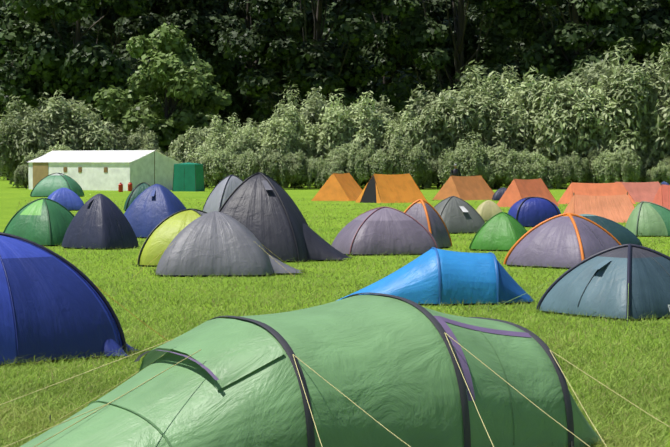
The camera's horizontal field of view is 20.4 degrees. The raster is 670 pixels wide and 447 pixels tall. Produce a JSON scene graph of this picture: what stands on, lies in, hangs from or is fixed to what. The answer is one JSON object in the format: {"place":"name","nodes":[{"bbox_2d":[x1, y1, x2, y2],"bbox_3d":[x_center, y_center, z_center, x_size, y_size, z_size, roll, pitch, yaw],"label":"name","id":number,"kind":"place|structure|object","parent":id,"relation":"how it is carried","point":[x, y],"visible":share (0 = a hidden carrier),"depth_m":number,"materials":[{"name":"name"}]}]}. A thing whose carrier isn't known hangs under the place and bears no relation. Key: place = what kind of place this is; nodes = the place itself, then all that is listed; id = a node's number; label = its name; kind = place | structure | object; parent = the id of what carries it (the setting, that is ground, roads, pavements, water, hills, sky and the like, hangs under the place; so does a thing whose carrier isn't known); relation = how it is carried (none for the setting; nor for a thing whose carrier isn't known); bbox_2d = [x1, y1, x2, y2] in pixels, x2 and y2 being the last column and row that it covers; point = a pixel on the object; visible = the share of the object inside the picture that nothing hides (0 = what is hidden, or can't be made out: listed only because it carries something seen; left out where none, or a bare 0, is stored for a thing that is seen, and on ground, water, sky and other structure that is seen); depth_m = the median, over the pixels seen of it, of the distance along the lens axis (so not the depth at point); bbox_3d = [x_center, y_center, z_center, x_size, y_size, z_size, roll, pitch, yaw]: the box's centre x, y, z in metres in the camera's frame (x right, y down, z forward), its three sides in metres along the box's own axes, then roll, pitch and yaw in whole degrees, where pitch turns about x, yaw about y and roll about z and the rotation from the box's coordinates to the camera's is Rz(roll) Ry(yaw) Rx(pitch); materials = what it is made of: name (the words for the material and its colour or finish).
{"place":"outdoors","nodes":[
{"label":"outdoors","id":0,"kind":"place"},
{"bbox_2d":[0,0,598,176],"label":"hillside terrain","id":1,"kind":"structure","parent":0,"point":[590,28],"depth_m":258.59,"materials":[{"name":"green plant"}]},
{"bbox_2d":[0,177,669,446],"bbox_3d":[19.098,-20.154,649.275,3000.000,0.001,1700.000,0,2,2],"label":"ground","id":2,"kind":"structure","parent":0,"point":[12,198],"depth_m":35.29,"materials":[{"name":"green plant"}]},
{"bbox_2d":[13,164,28,188],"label":"bush","id":3,"kind":"object","parent":2,"relation":"on","point":[20,175],"visible":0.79,"depth_m":132.25,"materials":[{"name":"green plant"}]},
{"bbox_2d":[21,150,44,183],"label":"bush","id":4,"kind":"object","parent":2,"relation":"on","point":[29,157],"visible":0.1,"depth_m":134.51,"materials":[{"name":"green plant"}]},
{"bbox_2d":[0,92,69,186],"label":"willow tree","id":5,"kind":"object","parent":2,"relation":"on","point":[21,137],"visible":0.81,"depth_m":137.92,"materials":[{"name":"green plant"}]},
{"bbox_2d":[3,198,73,245],"bbox_3d":[-7.194,-0.058,45.995,1.864,1.157,1.584,1,2,32],"label":"tent","id":6,"kind":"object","parent":2,"relation":"on","point":[44,221],"depth_m":45.45,"materials":[{"name":"fabric"}]},
{"bbox_2d":[0,0,98,179],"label":"forest tree","id":7,"kind":"object","parent":2,"relation":"on","point":[47,18],"visible":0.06,"depth_m":189.70,"materials":[{"name":"green plant"}]},
{"bbox_2d":[30,173,83,196],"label":"tent","id":8,"kind":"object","parent":2,"relation":"on","point":[47,186],"depth_m":105.03,"materials":[{"name":"fabric"}]},
{"bbox_2d":[0,0,116,72],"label":"forest tree","id":9,"kind":"object","parent":2,"relation":"on","point":[56,20],"depth_m":218.71,"materials":[{"name":"green plant"}]},
{"bbox_2d":[48,188,83,210],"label":"tent","id":10,"kind":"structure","parent":2,"relation":"on","point":[69,199],"depth_m":76.67,"materials":[{"name":"fabric"}]},
{"bbox_2d":[26,90,113,150],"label":"bush","id":11,"kind":"object","parent":2,"relation":"on","point":[79,124],"visible":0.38,"depth_m":139.78,"materials":[{"name":"green plant"}]},
{"bbox_2d":[0,0,153,127],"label":"forest tree","id":12,"kind":"object","parent":2,"relation":"on","point":[75,72],"visible":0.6,"depth_m":177.82,"materials":[{"name":"green plant"}]},
{"bbox_2d":[0,232,167,365],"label":"tent","id":13,"kind":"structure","parent":2,"relation":"on","point":[52,303],"depth_m":19.42,"materials":[{"name":"fabric"}]},
{"bbox_2d":[62,193,138,249],"bbox_3d":[-5.582,-0.066,44.159,1.632,1.298,1.385,1,2,37],"label":"tent","id":14,"kind":"object","parent":2,"relation":"on","point":[100,221],"visible":0.96,"depth_m":43.74,"materials":[{"name":"fabric"}]},
{"bbox_2d":[28,148,178,190],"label":"white marquee","id":15,"kind":"object","parent":2,"relation":"on","point":[100,170],"visible":0.88,"depth_m":128.44,"materials":[{"name":"fabric"}]},
{"bbox_2d":[88,120,132,149],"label":"willow tree","id":16,"kind":"object","parent":2,"relation":"on","point":[120,139],"visible":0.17,"depth_m":143.55,"materials":[{"name":"green plant"}]},
{"bbox_2d":[71,0,169,123],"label":"forest tree","id":17,"kind":"object","parent":2,"relation":"on","point":[110,22],"depth_m":212.39,"materials":[{"name":"green plant"}]},
{"bbox_2d":[124,182,149,210],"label":"tent","id":18,"kind":"object","parent":2,"relation":"on","point":[138,189],"visible":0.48,"depth_m":76.59,"materials":[{"name":"fabric"}]},
{"bbox_2d":[127,124,163,153],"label":"bush","id":19,"kind":"object","parent":2,"relation":"on","point":[140,140],"visible":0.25,"depth_m":145.34,"materials":[{"name":"green plant"}]},
{"bbox_2d":[124,184,185,237],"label":"tent","id":20,"kind":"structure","parent":2,"relation":"on","point":[149,210],"depth_m":49.84,"materials":[{"name":"fabric"}]},
{"bbox_2d":[93,22,231,155],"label":"tree","id":21,"kind":"object","parent":2,"relation":"on","point":[175,68],"visible":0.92,"depth_m":150.26,"materials":[{"name":"green plant"}]},
{"bbox_2d":[137,208,206,266],"bbox_3d":[-2.877,0.260,37.158,1.975,1.126,1.844,0,2,12],"label":"tent","id":22,"kind":"object","parent":2,"relation":"on","point":[162,235],"visible":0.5,"depth_m":36.59,"materials":[{"name":"fabric"}]},
{"bbox_2d":[112,0,248,130],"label":"forest tree","id":23,"kind":"object","parent":2,"relation":"on","point":[207,23],"visible":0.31,"depth_m":191.84,"materials":[{"name":"green plant"}]},
{"bbox_2d":[172,162,204,191],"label":"tent","id":24,"kind":"object","parent":2,"relation":"on","point":[188,176],"visible":0.94,"depth_m":123.24,"materials":[{"name":"fabric"}]},
{"bbox_2d":[168,121,215,162],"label":"bush","id":25,"kind":"object","parent":2,"relation":"on","point":[192,140],"visible":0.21,"depth_m":139.96,"materials":[{"name":"green plant"}]},
{"bbox_2d":[185,144,222,188],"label":"bush","id":26,"kind":"object","parent":2,"relation":"on","point":[195,158],"visible":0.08,"depth_m":133.81,"materials":[{"name":"green plant"}]},
{"bbox_2d":[132,211,301,277],"bbox_3d":[-2.112,0.389,34.230,3.068,1.237,2.697,0,2,-2],"label":"tent","id":27,"kind":"object","parent":2,"relation":"on","point":[216,243],"visible":1,"depth_m":33.47,"materials":[{"name":"fabric"}]},
{"bbox_2d":[168,0,266,115],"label":"forest tree","id":28,"kind":"object","parent":2,"relation":"on","point":[259,65],"visible":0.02,"depth_m":226.40,"materials":[{"name":"green plant"}]},
{"bbox_2d":[200,139,236,187],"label":"bush","id":29,"kind":"object","parent":2,"relation":"on","point":[218,163],"visible":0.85,"depth_m":132.29,"materials":[{"name":"green plant"}]},
{"bbox_2d":[202,175,242,212],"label":"tent","id":30,"kind":"object","parent":2,"relation":"on","point":[223,190],"visible":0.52,"depth_m":67.34,"materials":[{"name":"fabric"}]},
{"bbox_2d":[200,112,263,156],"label":"bush","id":31,"kind":"object","parent":2,"relation":"on","point":[244,141],"visible":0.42,"depth_m":136.95,"materials":[{"name":"green plant"}]},
{"bbox_2d":[177,0,321,133],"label":"forest tree","id":32,"kind":"object","parent":2,"relation":"on","point":[245,106],"visible":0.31,"depth_m":201.91,"materials":[{"name":"green plant"}]},
{"bbox_2d":[233,148,269,180],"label":"bush","id":33,"kind":"object","parent":2,"relation":"on","point":[246,165],"visible":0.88,"depth_m":131.21,"materials":[{"name":"green plant"}]},
{"bbox_2d":[237,121,273,153],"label":"willow tree","id":34,"kind":"object","parent":2,"relation":"on","point":[261,131],"visible":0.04,"depth_m":138.93,"materials":[{"name":"green plant"}]},
{"bbox_2d":[259,153,291,188],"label":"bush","id":35,"kind":"object","parent":2,"relation":"on","point":[274,167],"visible":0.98,"depth_m":130.46,"materials":[{"name":"green plant"}]},
{"bbox_2d":[218,172,350,261],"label":"tent","id":36,"kind":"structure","parent":2,"relation":"on","point":[263,208],"depth_m":38.44,"materials":[{"name":"fabric"}]},
{"bbox_2d":[260,106,329,187],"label":"bush","id":37,"kind":"object","parent":2,"relation":"on","point":[283,136],"visible":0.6,"depth_m":135.80,"materials":[{"name":"green plant"}]},
{"bbox_2d":[276,149,314,188],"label":"bush","id":38,"kind":"object","parent":2,"relation":"on","point":[298,167],"visible":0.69,"depth_m":131.32,"materials":[{"name":"green plant"}]},
{"bbox_2d":[272,85,325,120],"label":"bush","id":39,"kind":"object","parent":2,"relation":"on","point":[280,108],"visible":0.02,"depth_m":147.69,"materials":[{"name":"green plant"}]},
{"bbox_2d":[216,0,383,126],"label":"forest tree","id":40,"kind":"object","parent":2,"relation":"on","point":[268,44],"visible":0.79,"depth_m":174.71,"materials":[{"name":"green plant"}]},
{"bbox_2d":[303,156,327,188],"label":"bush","id":41,"kind":"object","parent":2,"relation":"on","point":[312,165],"visible":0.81,"depth_m":131.35,"materials":[{"name":"green plant"}]},
{"bbox_2d":[315,159,343,188],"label":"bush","id":42,"kind":"object","parent":2,"relation":"on","point":[323,176],"visible":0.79,"depth_m":131.01,"materials":[{"name":"green plant"}]},
{"bbox_2d":[297,93,368,187],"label":"willow tree","id":43,"kind":"object","parent":2,"relation":"on","point":[312,116],"visible":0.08,"depth_m":138.43,"materials":[{"name":"green plant"}]},
{"bbox_2d":[270,0,398,108],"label":"forest tree","id":44,"kind":"object","parent":2,"relation":"on","point":[363,51],"visible":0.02,"depth_m":217.11,"materials":[{"name":"green plant"}]},
{"bbox_2d":[0,292,669,446],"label":"tent","id":45,"kind":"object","parent":2,"relation":"on","point":[370,369],"depth_m":12.49,"materials":[{"name":"fabric"}]},
{"bbox_2d":[311,173,362,200],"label":"tent","id":46,"kind":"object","parent":2,"relation":"on","point":[341,187],"depth_m":95.12,"materials":[{"name":"fabric"}]},
{"bbox_2d":[324,139,365,184],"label":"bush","id":47,"kind":"object","parent":2,"relation":"on","point":[346,156],"visible":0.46,"depth_m":132.27,"materials":[{"name":"green plant"}]},
{"bbox_2d":[313,88,393,185],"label":"willow tree","id":48,"kind":"object","parent":2,"relation":"on","point":[338,128],"visible":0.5,"depth_m":135.96,"materials":[{"name":"green plant"}]},
{"bbox_2d":[354,142,392,184],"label":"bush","id":49,"kind":"object","parent":2,"relation":"on","point":[368,162],"visible":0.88,"depth_m":130.58,"materials":[{"name":"green plant"}]},
{"bbox_2d":[347,94,400,122],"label":"willow tree","id":50,"kind":"object","parent":2,"relation":"on","point":[383,108],"visible":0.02,"depth_m":146.41,"materials":[{"name":"green plant"}]},
{"bbox_2d":[321,0,432,111],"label":"forest tree","id":51,"kind":"object","parent":2,"relation":"on","point":[389,46],"visible":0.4,"depth_m":201.59,"materials":[{"name":"green plant"}]},
{"bbox_2d":[331,206,439,255],"bbox_3d":[1.114,0.143,41.691,2.337,1.049,1.925,0,2,-13],"label":"tent","id":52,"kind":"object","parent":2,"relation":"on","point":[378,231],"visible":0.9,"depth_m":40.97,"materials":[{"name":"fabric"}]},
{"bbox_2d":[355,172,426,202],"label":"tent","id":53,"kind":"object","parent":2,"relation":"on","point":[385,188],"depth_m":91.06,"materials":[{"name":"fabric"}]},
{"bbox_2d":[346,0,466,100],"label":"forest tree","id":54,"kind":"object","parent":2,"relation":"on","point":[436,10],"visible":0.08,"depth_m":218.96,"materials":[{"name":"green plant"}]},
{"bbox_2d":[373,105,443,185],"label":"willow tree","id":55,"kind":"object","parent":2,"relation":"on","point":[410,126],"visible":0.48,"depth_m":135.26,"materials":[{"name":"green plant"}]},
{"bbox_2d":[385,135,434,187],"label":"bush","id":56,"kind":"object","parent":2,"relation":"on","point":[415,162],"visible":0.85,"depth_m":131.24,"materials":[{"name":"green plant"}]},
{"bbox_2d":[415,168,435,188],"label":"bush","id":57,"kind":"object","parent":2,"relation":"on","point":[427,181],"visible":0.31,"depth_m":131.59,"materials":[{"name":"green plant"}]},
{"bbox_2d":[404,199,451,248],"bbox_3d":[2.039,-0.002,44.276,1.263,1.163,1.077,1,2,32],"label":"tent","id":58,"kind":"object","parent":2,"relation":"on","point":[426,214],"visible":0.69,"depth_m":44.03,"materials":[{"name":"fabric"}]},
{"bbox_2d":[336,247,531,305],"bbox_3d":[1.475,0.755,27.430,2.940,0.812,1.504,0,2,-4],"label":"tent","id":59,"kind":"object","parent":2,"relation":"on","point":[436,276],"visible":0.85,"depth_m":26.88,"materials":[{"name":"fabric"}]},
{"bbox_2d":[402,83,465,187],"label":"willow tree","id":60,"kind":"object","parent":2,"relation":"on","point":[420,106],"visible":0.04,"depth_m":138.47,"materials":[{"name":"green plant"}]},
{"bbox_2d":[426,158,444,188],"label":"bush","id":61,"kind":"object","parent":2,"relation":"on","point":[436,179],"visible":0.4,"depth_m":132.33,"materials":[{"name":"green plant"}]},
{"bbox_2d":[375,0,539,120],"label":"forest tree","id":62,"kind":"object","parent":2,"relation":"on","point":[454,54],"visible":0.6,"depth_m":178.12,"materials":[{"name":"green plant"}]},
{"bbox_2d":[434,196,484,233],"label":"tent","id":63,"kind":"object","parent":2,"relation":"on","point":[459,215],"visible":0.73,"depth_m":52.93,"materials":[{"name":"fabric"}]},
{"bbox_2d":[437,137,486,184],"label":"bush","id":64,"kind":"object","parent":2,"relation":"on","point":[468,162],"visible":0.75,"depth_m":130.12,"materials":[{"name":"green plant"}]},
{"bbox_2d":[432,174,493,199],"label":"tent","id":65,"kind":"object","parent":2,"relation":"on","point":[470,187],"depth_m":97.14,"materials":[{"name":"fabric"}]},
{"bbox_2d":[417,86,515,184],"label":"willow tree","id":66,"kind":"object","parent":2,"relation":"on","point":[475,117],"visible":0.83,"depth_m":134.88,"materials":[{"name":"green plant"}]},
{"bbox_2d":[425,60,520,105],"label":"bush","id":67,"kind":"object","parent":2,"relation":"on","point":[466,87],"depth_m":145.94,"materials":[{"name":"green plant"}]},
{"bbox_2d":[471,162,495,188],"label":"bush","id":68,"kind":"object","parent":2,"relation":"on","point":[490,176],"visible":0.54,"depth_m":130.28,"materials":[{"name":"green plant"}]},
{"bbox_2d":[476,200,501,220],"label":"tent","id":69,"kind":"object","parent":2,"relation":"on","point":[487,210],"visible":0.69,"depth_m":63.36,"materials":[{"name":"fabric"}]},
{"bbox_2d":[458,71,534,186],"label":"willow tree","id":70,"kind":"object","parent":2,"relation":"on","point":[497,92],"visible":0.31,"depth_m":136.47,"materials":[{"name":"green plant"}]},
{"bbox_2d":[469,212,526,250],"bbox_3d":[3.888,0.171,43.206,1.418,0.890,1.208,1,2,27],"label":"tent","id":71,"kind":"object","parent":2,"relation":"on","point":[502,231],"depth_m":42.84,"materials":[{"name":"fabric"}]},
{"bbox_2d":[485,142,512,188],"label":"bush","id":72,"kind":"object","parent":2,"relation":"on","point":[494,158],"visible":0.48,"depth_m":131.58,"materials":[{"name":"green plant"}]},
{"bbox_2d":[455,0,569,68],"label":"forest tree","id":73,"kind":"object","parent":2,"relation":"on","point":[522,47],"visible":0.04,"depth_m":217.19,"materials":[{"name":"green plant"}]},
{"bbox_2d":[495,148,534,186],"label":"bush","id":74,"kind":"object","parent":2,"relation":"on","point":[516,165],"visible":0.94,"depth_m":130.51,"materials":[{"name":"green plant"}]},
{"bbox_2d":[497,178,558,206],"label":"tent","id":75,"kind":"object","parent":2,"relation":"on","point":[517,190],"visible":0.71,"depth_m":82.78,"materials":[{"name":"fabric"}]},
{"bbox_2d":[508,197,560,226],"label":"tent","id":76,"kind":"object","parent":2,"relation":"on","point":[530,211],"depth_m":57.87,"materials":[{"name":"fabric"}]},
{"bbox_2d":[520,149,553,188],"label":"bush","id":77,"kind":"object","parent":2,"relation":"on","point":[539,169],"visible":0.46,"depth_m":131.22,"materials":[{"name":"green plant"}]},
{"bbox_2d":[502,77,571,182],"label":"willow tree","id":78,"kind":"object","parent":2,"relation":"on","point":[513,87],"depth_m":139.66,"materials":[{"name":"green plant"}]},
{"bbox_2d":[464,0,611,89],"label":"forest tree","id":79,"kind":"object","parent":2,"relation":"on","point":[525,41],"visible":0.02,"depth_m":200.27,"materials":[{"name":"green plant"}]},
{"bbox_2d":[542,160,562,188],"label":"bush","id":80,"kind":"object","parent":2,"relation":"on","point":[556,173],"visible":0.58,"depth_m":131.59,"materials":[{"name":"green plant"}]},
{"bbox_2d":[503,213,620,268],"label":"tent","id":81,"kind":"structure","parent":2,"relation":"on","point":[568,240],"depth_m":36.20,"materials":[{"name":"fabric"}]},
{"bbox_2d":[513,66,613,183],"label":"willow tree","id":82,"kind":"object","parent":2,"relation":"on","point":[552,106],"visible":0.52,"depth_m":135.02,"materials":[{"name":"green plant"}]},
{"bbox_2d":[557,151,588,188],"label":"bush","id":83,"kind":"object","parent":2,"relation":"on","point":[574,168],"visible":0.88,"depth_m":131.92,"materials":[{"name":"green plant"}]},
{"bbox_2d":[488,244,669,325],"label":"tent","id":84,"kind":"object","parent":2,"relation":"on","point":[628,281],"visible":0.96,"depth_m":24.81,"materials":[{"name":"fabric"}]},
{"bbox_2d":[571,148,600,182],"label":"bush","id":85,"kind":"object","parent":2,"relation":"on","point":[589,179],"visible":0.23,"depth_m":133.06,"materials":[{"name":"green plant"}]},
{"bbox_2d":[569,69,608,138],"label":"bush","id":86,"kind":"object","parent":2,"relation":"on","point":[587,87],"visible":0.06,"depth_m":139.14,"materials":[{"name":"green plant"}]},
{"bbox_2d":[515,0,666,90],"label":"forest tree","id":87,"kind":"object","parent":2,"relation":"on","point":[565,49],"visible":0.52,"depth_m":174.86,"materials":[{"name":"green plant"}]},
{"bbox_2d":[555,51,630,90],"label":"bush","id":88,"kind":"object","parent":2,"relation":"on","point":[598,70],"visible":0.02,"depth_m":146.39,"materials":[{"name":"green plant"}]},
{"bbox_2d":[555,0,630,60],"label":"forest tree","id":89,"kind":"object","parent":2,"relation":"on","point":[564,10],"depth_m":218.23,"materials":[{"name":"green plant"}]},
{"bbox_2d":[557,181,635,203],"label":"tent","id":90,"kind":"object","parent":2,"relation":"on","point":[602,189],"visible":0.6,"depth_m":88.19,"materials":[{"name":"fabric"}]},
{"bbox_2d":[564,192,634,222],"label":"tent","id":91,"kind":"object","parent":2,"relation":"on","point":[617,208],"visible":0.6,"depth_m":62.58,"materials":[{"name":"fabric"}]},
{"bbox_2d":[590,149,622,182],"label":"bush","id":92,"kind":"object","parent":2,"relation":"on","point":[601,170],"visible":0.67,"depth_m":131.45,"materials":[{"name":"green plant"}]},
{"bbox_2d":[580,214,641,245],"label":"tent","id":93,"kind":"object","parent":2,"relation":"on","point":[621,234],"visible":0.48,"depth_m":43.80,"materials":[{"name":"fabric"}]},
{"bbox_2d":[568,82,668,182],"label":"willow tree","id":94,"kind":"object","parent":2,"relation":"on","point":[614,122],"visible":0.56,"depth_m":134.23,"materials":[{"name":"green plant"}]},
{"bbox_2d":[605,149,642,182],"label":"bush","id":95,"kind":"object","parent":2,"relation":"on","point":[628,165],"visible":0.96,"depth_m":130.79,"materials":[{"name":"green plant"}]},
{"bbox_2d":[586,37,669,155],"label":"willow tree","id":96,"kind":"object","parent":2,"relation":"on","point":[630,85],"visible":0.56,"depth_m":134.94,"materials":[{"name":"green plant"}]},
{"bbox_2d":[591,0,666,78],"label":"forest tree","id":97,"kind":"object","parent":2,"relation":"on","point":[646,56],"visible":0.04,"depth_m":198.54,"materials":[{"name":"green plant"}]},
{"bbox_2d":[615,180,659,201],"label":"tent","id":98,"kind":"object","parent":2,"relation":"on","point":[642,191],"visible":0.44,"depth_m":92.44,"materials":[{"name":"fabric"}]},
{"bbox_2d":[629,151,658,181],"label":"bush","id":99,"kind":"object","parent":2,"relation":"on","point":[647,164],"visible":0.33,"depth_m":133.37,"materials":[{"name":"green plant"}]},
{"bbox_2d":[625,201,669,236],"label":"tent","id":100,"kind":"object","parent":2,"relation":"on","point":[647,219],"visible":0.96,"depth_m":50.80,"materials":[{"name":"fabric"}]},
{"bbox_2d":[627,0,669,73],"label":"forest tree","id":101,"kind":"object","parent":2,"relation":"on","point":[650,13],"visible":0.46,"depth_m":176.74,"materials":[{"name":"green plant"}]},
{"bbox_2d":[643,99,669,160],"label":"bush","id":102,"kind":"object","parent":2,"relation":"on","point":[657,134],"visible":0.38,"depth_m":133.92,"materials":[{"name":"green plant"}]},
{"bbox_2d":[645,161,669,184],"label":"bush","id":103,"kind":"object","parent":2,"relation":"on","point":[661,173],"visible":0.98,"depth_m":131.26,"materials":[{"name":"green plant"}]},
{"bbox_2d":[652,183,669,209],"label":"tent","id":104,"kind":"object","parent":2,"relation":"on","point":[662,197],"depth_m":66.87,"materials":[{"name":"fabric"}]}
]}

